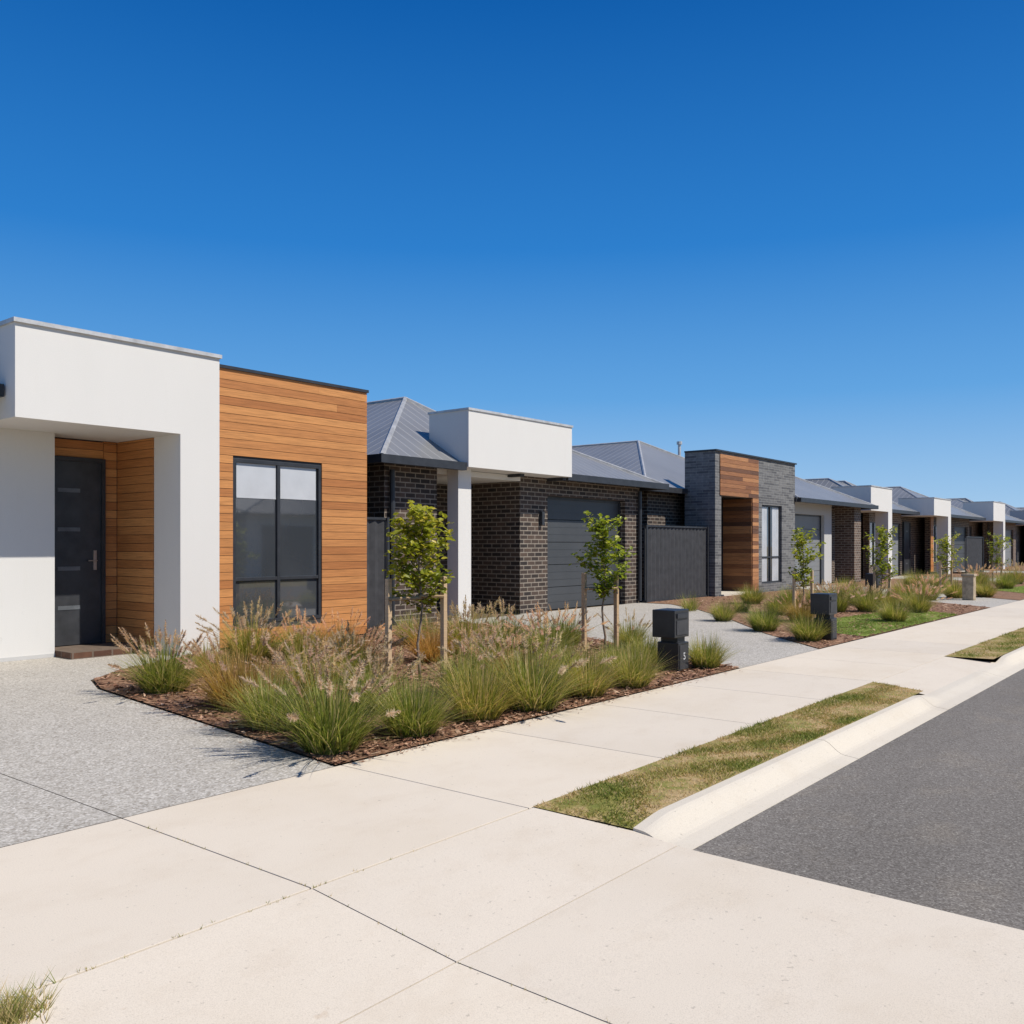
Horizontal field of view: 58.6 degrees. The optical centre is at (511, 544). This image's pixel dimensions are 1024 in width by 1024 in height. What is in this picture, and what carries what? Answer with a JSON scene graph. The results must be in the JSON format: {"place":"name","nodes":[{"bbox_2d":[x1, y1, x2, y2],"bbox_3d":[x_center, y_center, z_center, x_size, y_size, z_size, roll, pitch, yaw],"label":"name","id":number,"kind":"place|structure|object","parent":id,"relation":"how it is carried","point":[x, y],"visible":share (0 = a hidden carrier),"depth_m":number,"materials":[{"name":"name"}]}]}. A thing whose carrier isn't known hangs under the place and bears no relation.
{"place":"outdoors","nodes":[
{"label":"outdoors","id":0,"kind":"place"},
{"bbox_2d":[0,652,333,846],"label":"driveway","id":1,"kind":"structure","parent":0,"point":[69,729],"depth_m":5.83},
{"bbox_2d":[0,808,1023,1023],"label":"driveway apron","id":2,"kind":"object","parent":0,"point":[572,920],"visible":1,"depth_m":3.17,"materials":[{"name":"concrete"}]},
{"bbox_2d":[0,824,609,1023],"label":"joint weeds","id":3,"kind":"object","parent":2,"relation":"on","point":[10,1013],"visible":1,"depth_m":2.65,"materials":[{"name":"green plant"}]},
{"bbox_2d":[0,600,1023,1002],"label":"footpath","id":4,"kind":"structure","parent":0,"point":[74,902],"depth_m":4.59,"materials":[{"name":"concrete"}]},
{"bbox_2d":[0,565,1023,847],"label":"yard soil","id":5,"kind":"structure","parent":0,"point":[442,739],"depth_m":7.47,"materials":[{"name":"brown soil"}]},
{"bbox_2d":[0,317,368,661],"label":"house","id":6,"kind":"structure","parent":5,"relation":"on","point":[153,486],"depth_m":11.51,"materials":[{"name":"paint"}]},
{"bbox_2d":[55,456,105,645],"bbox_3d":[-5.578,0.080,11.487,0.128,2.380,0.930,0,0,39],"label":"door","id":7,"kind":"structure","parent":6,"relation":"in","point":[80,483],"depth_m":11.61,"materials":[{"name":"wood"}]},
{"bbox_2d":[232,458,320,624],"bbox_3d":[-3.195,-0.045,12.436,0.070,2.176,1.460,0,0,39],"label":"window","id":8,"kind":"structure","parent":6,"relation":"in","point":[276,505],"depth_m":12.41,"materials":[{"name":"black glass"}]},
{"bbox_2d":[365,397,668,625],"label":"house","id":9,"kind":"structure","parent":5,"relation":"on","point":[513,498],"depth_m":17.98,"materials":[{"name":"brick"}]},
{"bbox_2d":[547,496,619,609],"bbox_3d":[1.506,0.170,19.841,0.120,2.360,2.970,0,0,39],"label":"garage door","id":10,"kind":"structure","parent":9,"relation":"in","point":[566,533],"depth_m":19.50,"materials":[{"name":"grey metal"}]},
{"bbox_2d":[94,590,986,764],"bbox_3d":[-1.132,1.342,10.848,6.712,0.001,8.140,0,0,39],"label":"garden bed","id":11,"kind":"object","parent":5,"relation":"on","point":[256,735],"visible":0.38,"depth_m":7.73,"materials":[{"name":"brown wood"}]},
{"bbox_2d":[92,620,229,693],"bbox_3d":[-3.200,1.012,8.334,1.393,0.658,1.489,0,0,-5],"label":"fountain plant","id":12,"kind":"object","parent":11,"relation":"on","point":[163,677],"visible":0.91,"depth_m":8.24,"materials":[{"name":"green plant"}]},
{"bbox_2d":[166,638,241,676],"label":"tussock plant","id":13,"kind":"object","parent":11,"relation":"on","point":[206,657],"visible":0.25,"depth_m":9.32,"materials":[{"name":"green plant"}]},
{"bbox_2d":[148,623,331,710],"bbox_3d":[-2.315,1.004,7.588,1.570,0.674,1.512,0,0,-30],"label":"dry tussock plant","id":14,"kind":"object","parent":11,"relation":"on","point":[228,681],"visible":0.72,"depth_m":7.42,"materials":[{"name":"brown plant"}]},
{"bbox_2d":[195,596,316,662],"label":"fountain plant","id":15,"kind":"object","parent":11,"relation":"on","point":[243,644],"visible":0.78,"depth_m":10.38,"materials":[{"name":"green plant"}]},
{"bbox_2d":[194,662,335,731],"bbox_3d":[-1.712,1.088,6.754,1.247,0.505,1.254,0,0,28],"label":"tussock plant","id":16,"kind":"object","parent":11,"relation":"on","point":[264,697],"visible":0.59,"depth_m":6.58,"materials":[{"name":"green plant"}]},
{"bbox_2d":[229,605,363,662],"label":"fountain plant","id":17,"kind":"object","parent":11,"relation":"on","point":[300,642],"visible":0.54,"depth_m":10.40,"materials":[{"name":"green plant"}]},
{"bbox_2d":[241,630,387,698],"bbox_3d":[-1.757,1.054,8.024,1.385,0.574,1.244,0,0,6],"label":"fountain plant","id":18,"kind":"object","parent":11,"relation":"on","point":[310,650],"visible":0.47,"depth_m":7.96,"materials":[{"name":"green plant"}]},
{"bbox_2d":[216,638,435,754],"bbox_3d":[-1.203,0.974,5.954,1.424,0.734,1.695,0,0,-15],"label":"fountain plant","id":19,"kind":"object","parent":11,"relation":"on","point":[332,729],"visible":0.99,"depth_m":5.86,"materials":[{"name":"green plant"}]},
{"bbox_2d":[296,607,396,659],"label":"dry tussock plant","id":20,"kind":"object","parent":11,"relation":"on","point":[330,631],"visible":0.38,"depth_m":10.65,"materials":[{"name":"brown plant"}]},
{"bbox_2d":[301,619,411,683],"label":"fountain plant","id":21,"kind":"object","parent":11,"relation":"on","point":[360,643],"visible":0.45,"depth_m":8.86,"materials":[{"name":"green plant"}]},
{"bbox_2d":[290,641,445,713],"bbox_3d":[-1.056,1.053,7.387,1.230,0.576,1.145,0,0,39],"label":"fountain plant","id":22,"kind":"object","parent":11,"relation":"on","point":[374,669],"visible":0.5,"depth_m":7.36,"materials":[{"name":"green plant"}]},
{"bbox_2d":[365,517,389,628],"bbox_3d":[-2.393,0.450,14.552,0.095,1.800,1.120,0,0,39],"label":"fence","id":23,"kind":"object","parent":11,"relation":"on","point":[378,547],"visible":0.27,"depth_m":14.81,"materials":[{"name":"grey metal"}]},
{"bbox_2d":[385,579,423,680],"bbox_3d":[-1.053,0.840,8.972,0.389,1.020,0.104,0,0,-12],"label":"tree stake","id":24,"kind":"object","parent":11,"relation":"on","point":[389,598],"visible":0.69,"depth_m":8.92,"materials":[{"name":"brown wood"}]},
{"bbox_2d":[376,608,448,645],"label":"tussock plant","id":25,"kind":"object","parent":11,"relation":"on","point":[411,623],"visible":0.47,"depth_m":12.28,"materials":[{"name":"green plant"}]},
{"bbox_2d":[341,662,494,737],"bbox_3d":[-0.677,1.085,6.506,1.247,0.509,1.324,0,0,9],"label":"tussock plant","id":26,"kind":"object","parent":11,"relation":"on","point":[427,725],"visible":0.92,"depth_m":6.36,"materials":[{"name":"green plant"}]},
{"bbox_2d":[382,500,455,680],"bbox_3d":[-0.923,0.442,9.049,0.743,1.800,0.761,0,0,-13],"label":"young tree","id":27,"kind":"object","parent":11,"relation":"on","point":[418,579],"visible":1,"depth_m":8.95,"materials":[{"name":"green plant"}]},
{"bbox_2d":[415,576,446,679],"bbox_3d":[-0.797,0.830,9.015,0.314,1.040,0.104,0,0,-6],"label":"tree stake","id":28,"kind":"object","parent":11,"relation":"on","point":[443,620],"visible":0.56,"depth_m":9.01,"materials":[{"name":"brown wood"}]},
{"bbox_2d":[392,615,479,662],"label":"dry tussock plant","id":29,"kind":"object","parent":11,"relation":"on","point":[430,646],"visible":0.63,"depth_m":10.41,"materials":[{"name":"brown plant"}]},
{"bbox_2d":[410,595,508,654],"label":"fountain plant","id":30,"kind":"object","parent":11,"relation":"on","point":[465,623],"visible":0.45,"depth_m":11.18,"materials":[{"name":"green plant"}]},
{"bbox_2d":[404,625,514,693],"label":"fountain plant","id":31,"kind":"object","parent":11,"relation":"on","point":[454,665],"visible":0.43,"depth_m":8.12,"materials":[{"name":"green plant"}]},
{"bbox_2d":[413,651,541,721],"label":"tussock plant","id":32,"kind":"object","parent":11,"relation":"on","point":[482,689],"visible":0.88,"depth_m":6.95,"materials":[{"name":"green plant"}]},
{"bbox_2d":[447,620,541,669],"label":"fountain plant","id":33,"kind":"object","parent":11,"relation":"on","point":[494,628],"visible":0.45,"depth_m":9.62,"materials":[{"name":"green plant"}]},
{"bbox_2d":[448,597,551,650],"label":"fountain plant","id":34,"kind":"object","parent":11,"relation":"on","point":[509,621],"visible":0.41,"depth_m":11.62,"materials":[{"name":"green plant"}]},
{"bbox_2d":[472,633,558,685],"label":"dry tussock plant","id":35,"kind":"object","parent":11,"relation":"on","point":[508,645],"visible":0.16,"depth_m":8.55,"materials":[{"name":"brown plant"}]},
{"bbox_2d":[438,618,616,711],"bbox_3d":[0.143,0.965,7.509,1.578,0.753,1.555,0,0,-6],"label":"fountain plant","id":36,"kind":"object","parent":11,"relation":"on","point":[548,690],"visible":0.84,"depth_m":7.36,"materials":[{"name":"green plant"}]},
{"bbox_2d":[483,602,608,657],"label":"fountain plant","id":37,"kind":"object","parent":11,"relation":"on","point":[542,636],"visible":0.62,"depth_m":10.80,"materials":[{"name":"green plant"}]},
{"bbox_2d":[524,601,602,645],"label":"fountain plant","id":38,"kind":"object","parent":11,"relation":"on","point":[574,624],"visible":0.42,"depth_m":12.14,"materials":[{"name":"green plant"}]},
{"bbox_2d":[530,633,611,675],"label":"tussock plant","id":39,"kind":"object","parent":11,"relation":"on","point":[559,650],"visible":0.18,"depth_m":9.07,"materials":[{"name":"green plant"}]},
{"bbox_2d":[581,573,606,650],"bbox_3d":[1.039,0.850,11.509,0.335,1.000,0.104,0,0,-8],"label":"tree stake","id":40,"kind":"object","parent":11,"relation":"on","point":[584,588],"visible":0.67,"depth_m":11.47,"materials":[{"name":"brown wood"}]},
{"bbox_2d":[551,638,645,697],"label":"tussock plant","id":41,"kind":"object","parent":11,"relation":"on","point":[598,689],"visible":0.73,"depth_m":8.02,"materials":[{"name":"green plant"}]},
{"bbox_2d":[568,510,635,649],"bbox_3d":[1.174,0.452,11.576,0.768,1.779,0.700,0,0,39],"label":"young tree","id":42,"kind":"object","parent":11,"relation":"on","point":[600,529],"visible":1,"depth_m":11.49,"materials":[{"name":"green plant"}]},
{"bbox_2d":[605,574,618,647],"bbox_3d":[1.235,0.850,11.530,0.244,1.000,0.104,0,0,-17],"label":"tree stake","id":43,"kind":"object","parent":11,"relation":"on","point":[616,611],"visible":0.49,"depth_m":11.53,"materials":[{"name":"brown wood"}]},
{"bbox_2d":[585,634,649,672],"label":"tussock plant","id":44,"kind":"object","parent":11,"relation":"on","point":[611,649],"visible":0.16,"depth_m":9.60,"materials":[{"name":"green plant"}]},
{"bbox_2d":[588,608,659,647],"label":"fountain plant","id":45,"kind":"object","parent":11,"relation":"on","point":[624,635],"visible":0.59,"depth_m":11.89,"materials":[{"name":"green plant"}]},
{"bbox_2d":[585,636,677,687],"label":"tussock plant","id":46,"kind":"object","parent":11,"relation":"on","point":[640,680],"visible":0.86,"depth_m":8.56,"materials":[{"name":"green plant"}]},
{"bbox_2d":[616,629,660,664],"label":"tussock plant","id":47,"kind":"object","parent":11,"relation":"on","point":[650,644],"visible":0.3,"depth_m":10.30,"materials":[{"name":"green plant"}]},
{"bbox_2d":[652,608,688,671],"bbox_3d":[1.706,1.019,9.772,0.285,0.662,0.320,0,0,39],"label":"letterbox","id":48,"kind":"object","parent":11,"relation":"on","point":[670,627],"visible":0.98,"depth_m":9.70,"materials":[{"name":"black metal"}]},
{"bbox_2d":[688,631,740,668],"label":"tussock plant","id":49,"kind":"object","parent":11,"relation":"on","point":[708,657],"visible":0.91,"depth_m":9.91,"materials":[{"name":"green plant"}]},
{"bbox_2d":[647,589,988,647],"bbox_3d":[6.161,1.342,19.843,6.662,0.001,15.180,0,0,39],"label":"garden bed","id":50,"kind":"object","parent":5,"relation":"on","point":[736,618],"visible":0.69,"depth_m":18.71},
{"bbox_2d":[643,525,708,602],"bbox_3d":[4.095,0.440,22.558,0.095,1.820,3.150,0,0,39],"label":"fence","id":51,"kind":"object","parent":50,"relation":"on","point":[674,562],"visible":0.98,"depth_m":22.45,"materials":[{"name":"grey metal"}]},
{"bbox_2d":[725,595,760,611],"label":"strappy plant","id":52,"kind":"object","parent":50,"relation":"on","point":[742,604],"visible":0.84,"depth_m":18.31,"materials":[{"name":"green plant"}]},
{"bbox_2d":[730,582,769,603],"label":"tussock plant","id":53,"kind":"object","parent":50,"relation":"on","point":[756,596],"visible":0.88,"depth_m":20.74,"materials":[{"name":"green plant"}]},
{"bbox_2d":[727,600,794,630],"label":"tussock plant","id":54,"kind":"object","parent":50,"relation":"on","point":[758,622],"visible":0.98,"depth_m":14.20,"materials":[{"name":"green plant"}]},
{"bbox_2d":[757,591,795,614],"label":"tussock plant","id":55,"kind":"object","parent":50,"relation":"on","point":[776,602],"visible":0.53,"depth_m":17.48,"materials":[{"name":"green plant"}]},
{"bbox_2d":[769,583,808,604],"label":"tussock plant","id":56,"kind":"object","parent":50,"relation":"on","point":[788,593],"visible":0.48,"depth_m":20.06,"materials":[{"name":"green plant"}]},
{"bbox_2d":[767,591,815,621],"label":"dry tussock plant","id":57,"kind":"object","parent":50,"relation":"on","point":[806,610],"visible":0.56,"depth_m":15.90,"materials":[{"name":"beige plant"}]},
{"bbox_2d":[788,527,825,606],"bbox_3d":[5.697,0.489,17.860,0.670,1.705,0.908,0,0,59],"label":"young tree","id":58,"kind":"object","parent":50,"relation":"on","point":[800,543],"visible":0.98,"depth_m":17.80,"materials":[{"name":"green plant"}]},
{"bbox_2d":[773,609,850,640],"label":"tussock plant","id":59,"kind":"object","parent":50,"relation":"on","point":[803,630],"visible":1,"depth_m":12.71,"materials":[{"name":"green plant"}]},
{"bbox_2d":[788,579,839,603],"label":"fountain plant","id":60,"kind":"object","parent":50,"relation":"on","point":[806,589],"visible":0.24,"depth_m":20.10,"materials":[{"name":"brown plant"}]},
{"bbox_2d":[810,593,836,639],"bbox_3d":[4.436,1.019,12.963,0.285,0.662,0.320,0,0,39],"label":"letterbox","id":61,"kind":"object","parent":50,"relation":"on","point":[821,604],"visible":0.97,"depth_m":12.87,"materials":[{"name":"grey metal"}]},
{"bbox_2d":[807,577,870,611],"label":"fountain plant","id":62,"kind":"object","parent":50,"relation":"on","point":[843,604],"visible":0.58,"depth_m":18.26,"materials":[{"name":"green plant"}]},
{"bbox_2d":[840,580,893,611],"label":"fountain plant","id":63,"kind":"object","parent":50,"relation":"on","point":[861,606],"visible":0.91,"depth_m":18.27,"materials":[{"name":"green plant"}]},
{"bbox_2d":[865,573,880,599],"bbox_3d":[8.704,1.019,21.998,0.285,0.662,0.320,0,0,39],"label":"letterbox","id":64,"kind":"object","parent":50,"relation":"on","point":[869,577],"visible":0.43,"depth_m":21.91,"materials":[{"name":"black metal"}]},
{"bbox_2d":[862,525,901,594],"bbox_3d":[8.141,0.447,20.138,0.790,1.788,0.764,0,0,39],"label":"young tree","id":65,"kind":"object","parent":50,"relation":"on","point":[883,542],"visible":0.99,"depth_m":20.14,"materials":[{"name":"green plant"}]},
{"bbox_2d":[870,586,905,606],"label":"tussock plant","id":66,"kind":"object","parent":50,"relation":"on","point":[890,597],"visible":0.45,"depth_m":19.41,"materials":[{"name":"green plant"}]},
{"bbox_2d":[880,579,935,606],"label":"fountain plant","id":67,"kind":"object","parent":50,"relation":"on","point":[904,593],"visible":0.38,"depth_m":19.79,"materials":[{"name":"green plant"}]},
{"bbox_2d":[834,585,1023,635],"bbox_3d":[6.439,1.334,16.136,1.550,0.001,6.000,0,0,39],"label":"lawn","id":68,"kind":"structure","parent":50,"relation":"on","point":[884,626],"depth_m":15.71,"materials":[{"name":"green plant"}]},
{"bbox_2d":[866,596,932,621],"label":"tussock plant","id":69,"kind":"object","parent":68,"relation":"on","point":[892,613],"visible":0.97,"depth_m":15.89,"materials":[{"name":"green plant"}]},
{"bbox_2d":[887,581,957,612],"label":"fountain plant","id":70,"kind":"object","parent":68,"relation":"on","point":[922,605],"visible":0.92,"depth_m":17.99,"materials":[{"name":"green plant"}]},
{"bbox_2d":[805,478,919,578],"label":"house","id":71,"kind":"structure","parent":5,"relation":"on","point":[888,513],"depth_m":36.76,"materials":[{"name":"white paint"}]},
{"bbox_2d":[870,522,874,564],"bbox_3d":[14.793,-0.050,37.408,0.070,1.800,1.300,0,0,39],"label":"window","id":72,"kind":"structure","parent":71,"relation":"in","point":[872,524],"depth_m":37.35,"materials":[{"name":"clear glass"}]},
{"bbox_2d":[892,523,898,575],"bbox_3d":[16.125,0.200,39.161,0.120,2.300,2.800,0,0,39],"label":"garage door","id":73,"kind":"structure","parent":71,"relation":"in","point":[895,547],"depth_m":39.90,"materials":[{"name":"grey metal"}]},
{"bbox_2d":[838,480,985,574],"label":"house","id":74,"kind":"structure","parent":5,"relation":"on","point":[937,518],"depth_m":42.76,"materials":[{"name":"paint"}]},
{"bbox_2d":[902,522,910,573],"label":"door","id":75,"kind":"structure","parent":74,"relation":"in","point":[906,526],"depth_m":41.60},
{"bbox_2d":[954,526,965,570],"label":"garage door","id":76,"kind":"structure","parent":74,"relation":"in","point":[959,541],"depth_m":47.50,"materials":[{"name":"grey metal"}]},
{"bbox_2d":[832,578,1023,599],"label":"garden bed","id":77,"kind":"object","parent":5,"relation":"on","point":[1010,595],"visible":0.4,"depth_m":25.80,"materials":[{"name":"brown soil"}]},
{"bbox_2d":[892,568,929,587],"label":"tussock plant","id":78,"kind":"object","parent":77,"relation":"on","point":[910,577],"visible":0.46,"depth_m":28.53,"materials":[{"name":"green plant"}]},
{"bbox_2d":[927,534,967,584],"bbox_3d":[12.548,0.480,26.195,1.065,1.725,0.822,0,0,39],"label":"young tree","id":79,"kind":"object","parent":77,"relation":"on","point":[945,542],"visible":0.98,"depth_m":26.18,"materials":[{"name":"green plant"}]},
{"bbox_2d":[956,564,998,585],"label":"fountain plant","id":80,"kind":"object","parent":77,"relation":"on","point":[979,576],"visible":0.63,"depth_m":29.93,"materials":[{"name":"green plant"}]},
{"bbox_2d":[976,579,1009,596],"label":"tussock plant","id":81,"kind":"object","parent":77,"relation":"on","point":[986,590],"visible":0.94,"depth_m":23.55,"materials":[{"name":"green plant"}]},
{"bbox_2d":[987,531,1011,577],"bbox_3d":[17.279,0.420,32.397,0.869,1.842,1.046,0,0,16],"label":"young tree","id":82,"kind":"object","parent":77,"relation":"on","point":[998,543],"visible":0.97,"depth_m":32.35,"materials":[{"name":"green plant"}]},
{"bbox_2d":[993,562,1023,583],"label":"fountain plant","id":83,"kind":"object","parent":77,"relation":"on","point":[1019,573],"visible":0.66,"depth_m":31.44,"materials":[{"name":"green plant"}]},
{"bbox_2d":[998,586,1023,592],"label":"lawn","id":84,"kind":"structure","parent":77,"relation":"on","point":[1014,590],"depth_m":27.37,"materials":[{"name":"green plant"}]},
{"bbox_2d":[979,571,1023,588],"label":"tussock plant","id":85,"kind":"object","parent":84,"relation":"on","point":[1006,583],"visible":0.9,"depth_m":27.84,"materials":[{"name":"green plant"}]},
{"bbox_2d":[919,572,1006,577],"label":"garden bed","id":86,"kind":"object","parent":5,"relation":"on","point":[955,574],"visible":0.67,"depth_m":41.53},
{"bbox_2d":[964,536,983,573],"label":"fence","id":87,"kind":"object","parent":86,"relation":"on","point":[973,549],"visible":0.76,"depth_m":43.97,"materials":[{"name":"grey metal"}]},
{"bbox_2d":[946,498,1023,564],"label":"house","id":88,"kind":"structure","parent":5,"relation":"on","point":[1012,511],"depth_m":62.15,"materials":[{"name":"grey brick"}]},
{"bbox_2d":[950,499,1023,568],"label":"house","id":89,"kind":"structure","parent":5,"relation":"on","point":[998,521],"depth_m":51.44,"materials":[{"name":"white paint"}]},
{"bbox_2d":[1005,529,1011,566],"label":"garage door","id":90,"kind":"structure","parent":89,"relation":"in","point":[1008,533],"depth_m":56.70,"materials":[{"name":"grey metal"}]},
{"bbox_2d":[0,0,1023,506],"label":"sky","id":91,"kind":"structure","parent":0,"point":[792,231],"materials":[{"name":"blue"}]},
{"bbox_2d":[463,603,816,667],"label":"driveway","id":92,"kind":"structure","parent":0,"point":[758,647],"depth_m":14.25,"materials":[{"name":"grey concrete"}]},
{"bbox_2d":[675,592,704,610],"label":"strappy plant","id":93,"kind":"object","parent":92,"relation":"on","point":[689,606],"visible":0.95,"depth_m":18.59,"materials":[{"name":"green plant"}]},
{"bbox_2d":[699,599,742,620],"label":"tussock plant","id":94,"kind":"object","parent":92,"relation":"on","point":[720,613],"visible":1,"depth_m":16.11,"materials":[{"name":"green plant"}]},
{"bbox_2d":[572,440,878,596],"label":"house","id":95,"kind":"structure","parent":0,"point":[751,512],"depth_m":25.96,"materials":[{"name":"grey brick"}]},
{"bbox_2d":[762,505,779,582],"bbox_3d":[7.490,-0.025,26.577,0.070,2.250,1.430,0,0,39],"label":"window","id":96,"kind":"structure","parent":95,"relation":"in","point":[770,514],"depth_m":26.56,"materials":[{"name":"grey glass"}]},
{"bbox_2d":[795,514,820,585],"bbox_3d":[9.667,0.170,30.237,0.120,2.360,2.800,0,0,39],"label":"garage door","id":97,"kind":"structure","parent":95,"relation":"in","point":[809,522],"depth_m":30.75,"materials":[{"name":"grey metal"}]},
{"bbox_2d":[533,627,1023,830],"bbox_3d":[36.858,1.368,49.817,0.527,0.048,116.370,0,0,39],"label":"verge","id":98,"kind":"structure","parent":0,"point":[669,784],"depth_m":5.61,"materials":[{"name":"green plant"}]},
{"bbox_2d":[693,669,1023,929],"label":"road","id":99,"kind":"structure","parent":0,"point":[930,813],"depth_m":4.77,"materials":[{"name":"grey asphalt"}]},
{"bbox_2d":[633,646,1023,849],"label":"kerb","id":100,"kind":"structure","parent":99,"relation":"on","point":[695,820],"depth_m":5.74,"materials":[{"name":"concrete"}]},
{"bbox_2d":[796,585,1018,607],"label":"driveway","id":101,"kind":"structure","parent":0,"point":[986,602],"depth_m":21.82,"materials":[{"name":"grey concrete"}]},
{"bbox_2d":[933,577,961,597],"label":"tussock plant","id":102,"kind":"object","parent":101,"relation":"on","point":[953,587],"visible":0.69,"depth_m":23.11,"materials":[{"name":"green plant"}]},
{"bbox_2d":[961,574,976,599],"bbox_3d":[11.215,1.030,22.406,0.300,0.640,0.300,0,0,39],"label":"letterbox","id":103,"kind":"object","parent":101,"relation":"on","point":[968,586],"visible":1,"depth_m":22.30,"materials":[{"name":"stone"}]},
{"bbox_2d":[901,571,956,599],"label":"fountain plant","id":104,"kind":"object","parent":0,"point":[923,587],"visible":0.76,"depth_m":22.29,"materials":[{"name":"green plant"}]},
{"bbox_2d":[877,657,994,694],"bbox_3d":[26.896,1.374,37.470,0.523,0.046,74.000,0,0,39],"label":"crossing","id":105,"kind":"object","parent":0,"point":[929,677],"visible":1,"depth_m":9.72,"materials":[{"name":"concrete"}]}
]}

